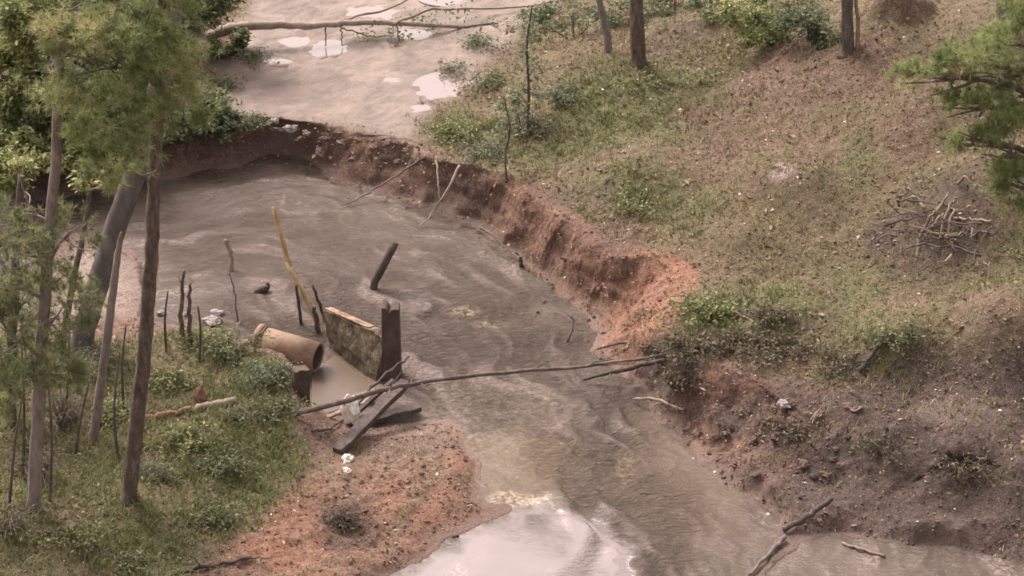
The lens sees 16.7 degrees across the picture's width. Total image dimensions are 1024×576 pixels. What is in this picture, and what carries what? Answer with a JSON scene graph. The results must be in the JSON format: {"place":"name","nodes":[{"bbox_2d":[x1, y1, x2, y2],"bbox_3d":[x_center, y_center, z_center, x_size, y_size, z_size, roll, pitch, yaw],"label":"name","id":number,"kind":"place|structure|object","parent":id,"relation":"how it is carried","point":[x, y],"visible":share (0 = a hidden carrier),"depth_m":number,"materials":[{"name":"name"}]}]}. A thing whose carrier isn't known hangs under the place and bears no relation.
{"place":"outdoors","nodes":[
{"label":"outdoors","id":0,"kind":"place"},
{"bbox_2d":[0,320,315,575],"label":"grass","id":1,"kind":"structure","parent":0,"point":[278,458],"depth_m":67.22,"materials":[{"name":"green plant"}]},
{"bbox_2d":[0,0,1023,575],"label":"ground","id":2,"kind":"structure","parent":0,"point":[350,92],"depth_m":72.83,"materials":[{"name":"soil"}]},
{"bbox_2d":[7,369,27,512],"bbox_3d":[-9.115,2.872,64.218,0.632,3.170,0.117,0,28,0],"label":"bare sapling","id":3,"kind":"object","parent":2,"relation":"on","point":[12,462],"visible":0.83,"depth_m":64.32,"materials":[{"name":"brown plant"}]},
{"bbox_2d":[0,145,40,204],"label":"bush","id":4,"kind":"object","parent":2,"relation":"on","point":[8,161],"visible":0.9,"depth_m":76.90,"materials":[{"name":"green plant"}]},
{"bbox_2d":[21,345,25,479],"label":"bare sapling","id":5,"kind":"object","parent":2,"relation":"on","point":[23,443],"visible":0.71,"depth_m":65.68,"materials":[{"name":"brown plant"}]},
{"bbox_2d":[0,497,52,538],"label":"scrub bush","id":6,"kind":"object","parent":2,"relation":"on","point":[9,526],"visible":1,"depth_m":64.15,"materials":[{"name":"green plant"}]},
{"bbox_2d":[0,174,57,429],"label":"pine tree","id":7,"kind":"object","parent":2,"relation":"on","point":[10,416],"visible":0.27,"depth_m":67.51,"materials":[{"name":"green plant"}]},
{"bbox_2d":[0,0,77,120],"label":"broadleaf tree","id":8,"kind":"object","parent":2,"relation":"on","point":[12,13],"visible":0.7,"depth_m":78.40,"materials":[{"name":"green plant"}]},
{"bbox_2d":[0,437,81,490],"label":"scrub bush","id":9,"kind":"object","parent":2,"relation":"on","point":[45,467],"visible":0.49,"depth_m":65.90,"materials":[{"name":"green plant"}]},
{"bbox_2d":[47,377,52,501],"bbox_3d":[-8.599,2.839,64.630,0.218,2.843,0.122,0,28,0],"label":"bare sapling","id":10,"kind":"object","parent":2,"relation":"on","point":[51,462],"visible":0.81,"depth_m":64.75,"materials":[{"name":"brown plant"}]},
{"bbox_2d":[0,119,112,198],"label":"bush","id":11,"kind":"object","parent":2,"relation":"on","point":[24,141],"visible":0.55,"depth_m":78.01,"materials":[{"name":"green plant"}]},
{"bbox_2d":[0,43,116,513],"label":"pine tree","id":12,"kind":"object","parent":2,"relation":"on","point":[41,365],"visible":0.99,"depth_m":62.53,"materials":[{"name":"green plant"}]},
{"bbox_2d":[25,511,104,554],"bbox_3d":[-8.231,4.557,64.288,1.564,0.450,1.048,-12,30,-21],"label":"weed clump","id":13,"kind":"object","parent":2,"relation":"on","point":[80,532],"visible":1,"depth_m":64.32,"materials":[{"name":"green plant"}]},
{"bbox_2d":[21,383,111,432],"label":"scrub bush","id":14,"kind":"object","parent":2,"relation":"on","point":[65,414],"visible":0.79,"depth_m":68.36,"materials":[{"name":"green plant"}]},
{"bbox_2d":[0,0,134,59],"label":"broadleaf tree","id":15,"kind":"object","parent":2,"relation":"on","point":[35,9],"visible":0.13,"depth_m":78.54,"materials":[{"name":"green plant"}]},
{"bbox_2d":[3,43,136,120],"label":"broadleaf tree","id":16,"kind":"object","parent":2,"relation":"on","point":[38,71],"visible":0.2,"depth_m":80.15,"materials":[{"name":"green plant"}]},
{"bbox_2d":[0,77,177,163],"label":"bush","id":17,"kind":"object","parent":2,"relation":"on","point":[36,119],"visible":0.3,"depth_m":78.93,"materials":[{"name":"green plant"}]},
{"bbox_2d":[57,163,125,356],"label":"sapling","id":18,"kind":"object","parent":2,"relation":"on","point":[88,187],"visible":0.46,"depth_m":69.54,"materials":[{"name":"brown plant"}]},
{"bbox_2d":[71,332,134,372],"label":"scrub bush","id":19,"kind":"object","parent":2,"relation":"on","point":[93,353],"visible":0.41,"depth_m":70.54,"materials":[{"name":"green plant"}]},
{"bbox_2d":[88,232,121,442],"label":"bare sapling","id":20,"kind":"object","parent":2,"relation":"on","point":[102,373],"visible":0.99,"depth_m":66.98,"materials":[{"name":"brown plant"}]},
{"bbox_2d":[83,392,131,431],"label":"weed clump","id":21,"kind":"object","parent":2,"relation":"on","point":[109,414],"visible":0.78,"depth_m":68.63,"materials":[{"name":"green plant"}]},
{"bbox_2d":[7,0,225,506],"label":"pine tree","id":22,"kind":"object","parent":2,"relation":"on","point":[89,27],"visible":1,"depth_m":60.66,"materials":[{"name":"green plant"}]},
{"bbox_2d":[113,352,119,459],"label":"bare sapling","id":23,"kind":"object","parent":2,"relation":"on","point":[114,427],"visible":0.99,"depth_m":66.92,"materials":[{"name":"brown plant"}]},
{"bbox_2d":[65,0,182,353],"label":"leaning tree","id":24,"kind":"object","parent":2,"relation":"on","point":[120,213],"visible":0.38,"depth_m":69.99,"materials":[{"name":"brown plant"}]},
{"bbox_2d":[107,545,152,575],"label":"weed clump","id":25,"kind":"object","parent":2,"relation":"on","point":[135,559],"visible":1,"depth_m":64.20,"materials":[{"name":"green plant"}]},
{"bbox_2d":[117,450,182,484],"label":"weed clump","id":26,"kind":"object","parent":2,"relation":"on","point":[156,466],"visible":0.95,"depth_m":66.53,"materials":[{"name":"green plant"}]},
{"bbox_2d":[0,340,311,575],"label":"weeds","id":27,"kind":"object","parent":2,"relation":"on","point":[178,475],"visible":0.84,"depth_m":67.09,"materials":[{"name":"green plant"}]},
{"bbox_2d":[132,360,204,397],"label":"weed clump","id":28,"kind":"object","parent":2,"relation":"on","point":[175,374],"visible":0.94,"depth_m":69.97,"materials":[{"name":"green plant"}]},
{"bbox_2d":[145,404,192,419],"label":"fallen log","id":29,"kind":"object","parent":2,"relation":"on","point":[171,412],"visible":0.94,"depth_m":68.73,"materials":[{"name":"brown wood"}]},
{"bbox_2d":[177,269,186,339],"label":"dead stub","id":30,"kind":"object","parent":2,"relation":"on","point":[180,311],"visible":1,"depth_m":71.46,"materials":[{"name":"brown wood"}]},
{"bbox_2d":[121,0,245,48],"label":"broadleaf tree","id":31,"kind":"object","parent":2,"relation":"on","point":[219,8],"visible":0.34,"depth_m":82.24,"materials":[{"name":"green plant"}]},
{"bbox_2d":[186,281,193,346],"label":"dead stub","id":32,"kind":"object","parent":2,"relation":"on","point":[189,321],"visible":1,"depth_m":71.32,"materials":[{"name":"brown wood"}]},
{"bbox_2d":[139,84,243,145],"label":"bush","id":33,"kind":"object","parent":2,"relation":"on","point":[226,116],"visible":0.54,"depth_m":79.77,"materials":[{"name":"green plant"}]},
{"bbox_2d":[154,415,232,464],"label":"weed clump","id":34,"kind":"object","parent":2,"relation":"on","point":[176,433],"visible":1,"depth_m":67.68,"materials":[{"name":"green plant"}]},
{"bbox_2d":[167,316,249,357],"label":"weed clump","id":35,"kind":"object","parent":2,"relation":"on","point":[204,330],"visible":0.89,"depth_m":71.53,"materials":[{"name":"green plant"}]},
{"bbox_2d":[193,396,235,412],"bbox_3d":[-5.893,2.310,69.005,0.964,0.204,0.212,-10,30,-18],"label":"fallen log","id":36,"kind":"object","parent":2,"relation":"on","point":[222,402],"visible":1,"depth_m":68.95,"materials":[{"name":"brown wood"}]},
{"bbox_2d":[181,489,249,536],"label":"weed clump","id":37,"kind":"object","parent":2,"relation":"on","point":[218,517],"visible":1,"depth_m":65.64,"materials":[{"name":"green plant"}]},
{"bbox_2d":[170,435,268,483],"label":"weed clump","id":38,"kind":"object","parent":2,"relation":"on","point":[225,465],"visible":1,"depth_m":67.12,"materials":[{"name":"green plant"}]},
{"bbox_2d":[199,69,244,90],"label":"weed clump","id":39,"kind":"object","parent":2,"relation":"on","point":[218,81],"visible":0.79,"depth_m":81.68,"materials":[{"name":"green plant"}]},
{"bbox_2d":[170,555,279,574],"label":"fallen branch","id":40,"kind":"object","parent":2,"relation":"on","point":[208,566],"visible":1,"depth_m":64.50,"materials":[{"name":"brown wood"}]},
{"bbox_2d":[207,26,254,59],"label":"bush","id":41,"kind":"object","parent":2,"relation":"on","point":[237,42],"visible":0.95,"depth_m":83.10,"materials":[{"name":"green plant"}]},
{"bbox_2d":[189,322,278,368],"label":"weed clump","id":42,"kind":"object","parent":2,"relation":"on","point":[229,351],"visible":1,"depth_m":70.93,"materials":[{"name":"green plant"}]},
{"bbox_2d":[217,402,261,427],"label":"weed clump","id":43,"kind":"object","parent":2,"relation":"on","point":[242,418],"visible":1,"depth_m":68.50,"materials":[{"name":"green plant"}]},
{"bbox_2d":[227,109,276,131],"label":"weed clump","id":44,"kind":"object","parent":2,"relation":"on","point":[253,119],"visible":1,"depth_m":80.05,"materials":[{"name":"green plant"}]},
{"bbox_2d":[225,46,279,69],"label":"weed clump","id":45,"kind":"object","parent":2,"relation":"on","point":[253,56],"visible":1,"depth_m":83.00,"materials":[{"name":"green plant"}]},
{"bbox_2d":[230,350,302,390],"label":"weed clump","id":46,"kind":"object","parent":2,"relation":"on","point":[277,369],"visible":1,"depth_m":69.67,"materials":[{"name":"green plant"}]},
{"bbox_2d":[264,57,292,67],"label":"puddle","id":47,"kind":"object","parent":2,"relation":"on","point":[284,63],"visible":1,"depth_m":82.99,"materials":[{"name":"white liquid"}]},
{"bbox_2d":[247,389,315,424],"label":"weed clump","id":48,"kind":"object","parent":2,"relation":"on","point":[289,407],"visible":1,"depth_m":68.66,"materials":[{"name":"green plant"}]},
{"bbox_2d":[250,324,323,372],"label":"culvert pipe","id":49,"kind":"object","parent":2,"relation":"on","point":[308,353],"visible":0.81,"depth_m":71.37,"materials":[{"name":"concrete"}]},
{"bbox_2d":[278,37,309,46],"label":"puddle","id":50,"kind":"object","parent":2,"relation":"on","point":[294,41],"visible":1,"depth_m":84.06,"materials":[{"name":"white liquid"}]},
{"bbox_2d":[308,39,347,58],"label":"puddle","id":51,"kind":"object","parent":2,"relation":"on","point":[332,48],"visible":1,"depth_m":83.66,"materials":[{"name":"white liquid"}]},
{"bbox_2d":[290,300,401,402],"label":"outlet box","id":52,"kind":"object","parent":2,"relation":"on","point":[371,351],"visible":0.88,"depth_m":71.33,"materials":[{"name":"concrete"}]},
{"bbox_2d":[312,355,369,412],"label":"silty water","id":53,"kind":"structure","parent":52,"relation":"in","point":[335,377],"depth_m":71.13,"materials":[{"name":"brown liquid"}]},
{"bbox_2d":[316,504,375,532],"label":"root tangle","id":54,"kind":"object","parent":2,"relation":"on","point":[345,522],"visible":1,"depth_m":65.98,"materials":[{"name":"brown wood"}]},
{"bbox_2d":[340,394,360,424],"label":"torn sheet","id":55,"kind":"object","parent":2,"relation":"on","point":[350,412],"visible":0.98,"depth_m":69.25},
{"bbox_2d":[333,379,408,453],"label":"timber","id":56,"kind":"object","parent":2,"relation":"on","point":[363,424],"visible":0.93,"depth_m":68.91,"materials":[{"name":"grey wood"}]},
{"bbox_2d":[346,4,398,18],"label":"puddle","id":57,"kind":"object","parent":2,"relation":"on","point":[352,11],"visible":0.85,"depth_m":85.67,"materials":[{"name":"white liquid"}]},
{"bbox_2d":[205,0,565,45],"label":"fallen tree","id":58,"kind":"object","parent":2,"relation":"on","point":[265,25],"visible":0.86,"depth_m":83.94,"materials":[{"name":"brown wood"}]},
{"bbox_2d":[349,403,421,426],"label":"timber","id":59,"kind":"object","parent":2,"relation":"on","point":[390,413],"visible":0.69,"depth_m":69.97,"materials":[{"name":"brown wood"}]},
{"bbox_2d":[396,28,431,39],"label":"puddle","id":60,"kind":"object","parent":2,"relation":"on","point":[421,35],"visible":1,"depth_m":84.36,"materials":[{"name":"white liquid"}]},
{"bbox_2d":[412,72,462,99],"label":"puddle","id":61,"kind":"object","parent":2,"relation":"on","point":[432,86],"visible":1,"depth_m":81.61,"materials":[{"name":"white liquid"}]},
{"bbox_2d":[411,108,496,150],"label":"weed clump","id":62,"kind":"object","parent":2,"relation":"on","point":[449,127],"visible":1,"depth_m":79.08,"materials":[{"name":"green plant"}]},
{"bbox_2d":[434,57,477,78],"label":"weed clump","id":63,"kind":"object","parent":2,"relation":"on","point":[440,62],"visible":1,"depth_m":82.17,"materials":[{"name":"green plant"}]},
{"bbox_2d":[262,352,667,416],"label":"fallen branch","id":64,"kind":"object","parent":2,"relation":"on","point":[327,405],"visible":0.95,"depth_m":69.46,"materials":[{"name":"brown wood"}]},
{"bbox_2d":[449,134,510,169],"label":"weed clump","id":65,"kind":"object","parent":2,"relation":"on","point":[489,149],"visible":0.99,"depth_m":78.01,"materials":[{"name":"green plant"}]},
{"bbox_2d":[452,26,511,52],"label":"weed clump","id":66,"kind":"object","parent":2,"relation":"on","point":[476,40],"visible":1,"depth_m":83.21,"materials":[{"name":"green plant"}]},
{"bbox_2d":[456,66,512,96],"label":"weed clump","id":67,"kind":"object","parent":2,"relation":"on","point":[495,78],"visible":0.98,"depth_m":81.23,"materials":[{"name":"green plant"}]},
{"bbox_2d":[489,88,521,182],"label":"sapling","id":68,"kind":"object","parent":2,"relation":"on","point":[504,108],"visible":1,"depth_m":76.47,"materials":[{"name":"green plant"}]},
{"bbox_2d":[0,119,1022,575],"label":"soil crumbs","id":69,"kind":"object","parent":2,"relation":"on","point":[600,359],"visible":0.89,"depth_m":68.80,"materials":[{"name":"soil"}]},
{"bbox_2d":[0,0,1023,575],"bbox_3d":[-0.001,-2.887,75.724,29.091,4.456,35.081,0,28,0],"label":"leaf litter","id":70,"kind":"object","parent":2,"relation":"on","point":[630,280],"visible":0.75,"depth_m":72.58,"materials":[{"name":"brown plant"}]},
{"bbox_2d":[2,0,1023,575],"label":"weeds","id":71,"kind":"object","parent":2,"relation":"on","point":[740,222],"visible":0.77,"depth_m":74.03,"materials":[{"name":"green plant"}]},
{"bbox_2d":[203,183,823,575],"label":"red clay crumbs","id":72,"kind":"object","parent":2,"relation":"on","point":[659,300],"visible":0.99,"depth_m":68.65,"materials":[{"name":"red soil"}]},
{"bbox_2d":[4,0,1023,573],"bbox_3d":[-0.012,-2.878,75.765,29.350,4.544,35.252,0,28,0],"label":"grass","id":73,"kind":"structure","parent":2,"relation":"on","point":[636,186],"depth_m":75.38,"materials":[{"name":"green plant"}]},
{"bbox_2d":[491,105,563,142],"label":"weed clump","id":74,"kind":"object","parent":2,"relation":"on","point":[532,119],"visible":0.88,"depth_m":78.70,"materials":[{"name":"green plant"}]},
{"bbox_2d":[504,5,553,127],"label":"sapling","id":75,"kind":"object","parent":2,"relation":"on","point":[527,62],"visible":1,"depth_m":78.59,"materials":[{"name":"green plant"}]},
{"bbox_2d":[532,75,592,106],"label":"weed clump","id":76,"kind":"object","parent":2,"relation":"on","point":[553,94],"visible":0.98,"depth_m":79.52,"materials":[{"name":"green plant"}]},
{"bbox_2d":[500,0,648,44],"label":"bush","id":77,"kind":"object","parent":2,"relation":"on","point":[544,15],"visible":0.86,"depth_m":82.34,"materials":[{"name":"green plant"}]},
{"bbox_2d":[596,0,611,52],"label":"slender tree","id":78,"kind":"object","parent":2,"relation":"on","point":[604,26],"visible":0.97,"depth_m":80.71,"materials":[{"name":"brown plant"}]},
{"bbox_2d":[583,358,666,380],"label":"fallen branch","id":79,"kind":"object","parent":2,"relation":"on","point":[638,365],"visible":0.93,"depth_m":71.06,"materials":[{"name":"brown wood"}]},
{"bbox_2d":[596,185,675,218],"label":"weed clump","id":80,"kind":"object","parent":2,"relation":"on","point":[641,211],"visible":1,"depth_m":74.99,"materials":[{"name":"green plant"}]},
{"bbox_2d":[628,0,646,68],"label":"tall tree","id":81,"kind":"object","parent":2,"relation":"on","point":[637,43],"visible":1,"depth_m":79.49,"materials":[{"name":"brown plant"}]},
{"bbox_2d":[610,63,685,96],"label":"weed clump","id":82,"kind":"object","parent":2,"relation":"on","point":[631,83],"visible":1,"depth_m":79.07,"materials":[{"name":"green plant"}]},
{"bbox_2d":[618,0,711,17],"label":"bush","id":83,"kind":"object","parent":2,"relation":"on","point":[693,4],"visible":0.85,"depth_m":82.82,"materials":[{"name":"green plant"}]},
{"bbox_2d":[644,360,698,394],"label":"scrub bush","id":84,"kind":"object","parent":2,"relation":"on","point":[673,381],"visible":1,"depth_m":69.69,"materials":[{"name":"green plant"}]},
{"bbox_2d":[644,329,730,367],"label":"scrub bush","id":85,"kind":"object","parent":2,"relation":"on","point":[671,341],"visible":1,"depth_m":69.99,"materials":[{"name":"green plant"}]},
{"bbox_2d":[672,60,725,90],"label":"weed clump","id":86,"kind":"object","parent":2,"relation":"on","point":[702,79],"visible":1,"depth_m":79.00,"materials":[{"name":"green plant"}]},
{"bbox_2d":[660,282,757,330],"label":"scrub bush","id":87,"kind":"object","parent":2,"relation":"on","point":[705,310],"visible":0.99,"depth_m":71.30,"materials":[{"name":"green plant"}]},
{"bbox_2d":[691,315,797,366],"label":"scrub bush","id":88,"kind":"object","parent":2,"relation":"on","point":[729,344],"visible":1,"depth_m":70.07,"materials":[{"name":"green plant"}]},
{"bbox_2d":[709,0,797,51],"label":"bush","id":89,"kind":"object","parent":2,"relation":"on","point":[766,34],"visible":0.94,"depth_m":78.99,"materials":[{"name":"green plant"}]},
{"bbox_2d":[692,0,821,29],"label":"bush","id":90,"kind":"object","parent":2,"relation":"on","point":[706,14],"visible":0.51,"depth_m":81.23,"materials":[{"name":"green plant"}]},
{"bbox_2d":[748,534,786,575],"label":"fallen log","id":91,"kind":"object","parent":2,"relation":"on","point":[781,540],"visible":1,"depth_m":65.47,"materials":[{"name":"grey wood"}]},
{"bbox_2d":[735,296,807,331],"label":"scrub bush","id":92,"kind":"object","parent":2,"relation":"on","point":[764,311],"visible":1,"depth_m":70.46,"materials":[{"name":"green plant"}]},
{"bbox_2d":[741,322,824,377],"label":"scrub bush","id":93,"kind":"object","parent":2,"relation":"on","point":[773,343],"visible":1,"depth_m":69.71,"materials":[{"name":"green plant"}]},
{"bbox_2d":[752,411,823,447],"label":"scrub bush","id":94,"kind":"object","parent":2,"relation":"on","point":[793,430],"visible":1,"depth_m":67.99,"materials":[{"name":"green plant"}]},
{"bbox_2d":[760,0,840,54],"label":"bush","id":95,"kind":"object","parent":2,"relation":"on","point":[786,21],"visible":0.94,"depth_m":78.14,"materials":[{"name":"green plant"}]},
{"bbox_2d":[782,496,832,532],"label":"fallen log","id":96,"kind":"object","parent":2,"relation":"on","point":[808,515],"visible":1,"depth_m":66.20,"materials":[{"name":"brown wood"}]},
{"bbox_2d":[809,339,874,384],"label":"scrub bush","id":97,"kind":"object","parent":2,"relation":"on","point":[836,360],"visible":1,"depth_m":69.02,"materials":[{"name":"green plant"}]},
{"bbox_2d":[837,0,853,58],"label":"tall tree","id":98,"kind":"object","parent":2,"relation":"on","point":[847,38],"visible":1,"depth_m":76.88,"materials":[{"name":"grey plant"}]},
{"bbox_2d":[847,431,912,473],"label":"scrub bush","id":99,"kind":"object","parent":2,"relation":"on","point":[876,449],"visible":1,"depth_m":67.14,"materials":[{"name":"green plant"}]},
{"bbox_2d":[865,320,938,356],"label":"scrub bush","id":100,"kind":"object","parent":2,"relation":"on","point":[891,336],"visible":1,"depth_m":68.70,"materials":[{"name":"green plant"}]},
{"bbox_2d":[870,175,1001,267],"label":"brush pile","id":101,"kind":"object","parent":2,"relation":"on","point":[948,236],"visible":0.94,"depth_m":71.58,"materials":[{"name":"brown wood"}]},
{"bbox_2d":[879,0,1023,222],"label":"pine tree","id":102,"kind":"object","parent":2,"relation":"on","point":[962,66],"visible":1,"depth_m":64.24,"materials":[{"name":"green plant"}]},
{"bbox_2d":[894,440,1014,488],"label":"scrub bush","id":103,"kind":"object","parent":2,"relation":"on","point":[968,468],"visible":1,"depth_m":66.41,"materials":[{"name":"green plant"}]},
{"bbox_2d":[0,154,1023,575],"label":"water","id":104,"kind":"structure","parent":0,"point":[594,476],"depth_m":71.77,"materials":[{"name":"brown liquid"}]},
{"bbox_2d":[285,262,321,323],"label":"broken pole","id":105,"kind":"object","parent":104,"relation":"in","point":[307,299],"visible":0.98,"depth_m":73.33,"materials":[{"name":"yellow wood"}]},
{"bbox_2d":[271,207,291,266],"bbox_3d":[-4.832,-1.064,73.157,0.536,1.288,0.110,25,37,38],"label":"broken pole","id":106,"kind":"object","parent":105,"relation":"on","point":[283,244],"visible":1,"depth_m":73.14,"materials":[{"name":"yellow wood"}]},
{"bbox_2d":[369,241,397,289],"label":"leaning post","id":107,"kind":"object","parent":104,"relation":"in","point":[383,265],"visible":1,"depth_m":74.73,"materials":[{"name":"brown wood"}]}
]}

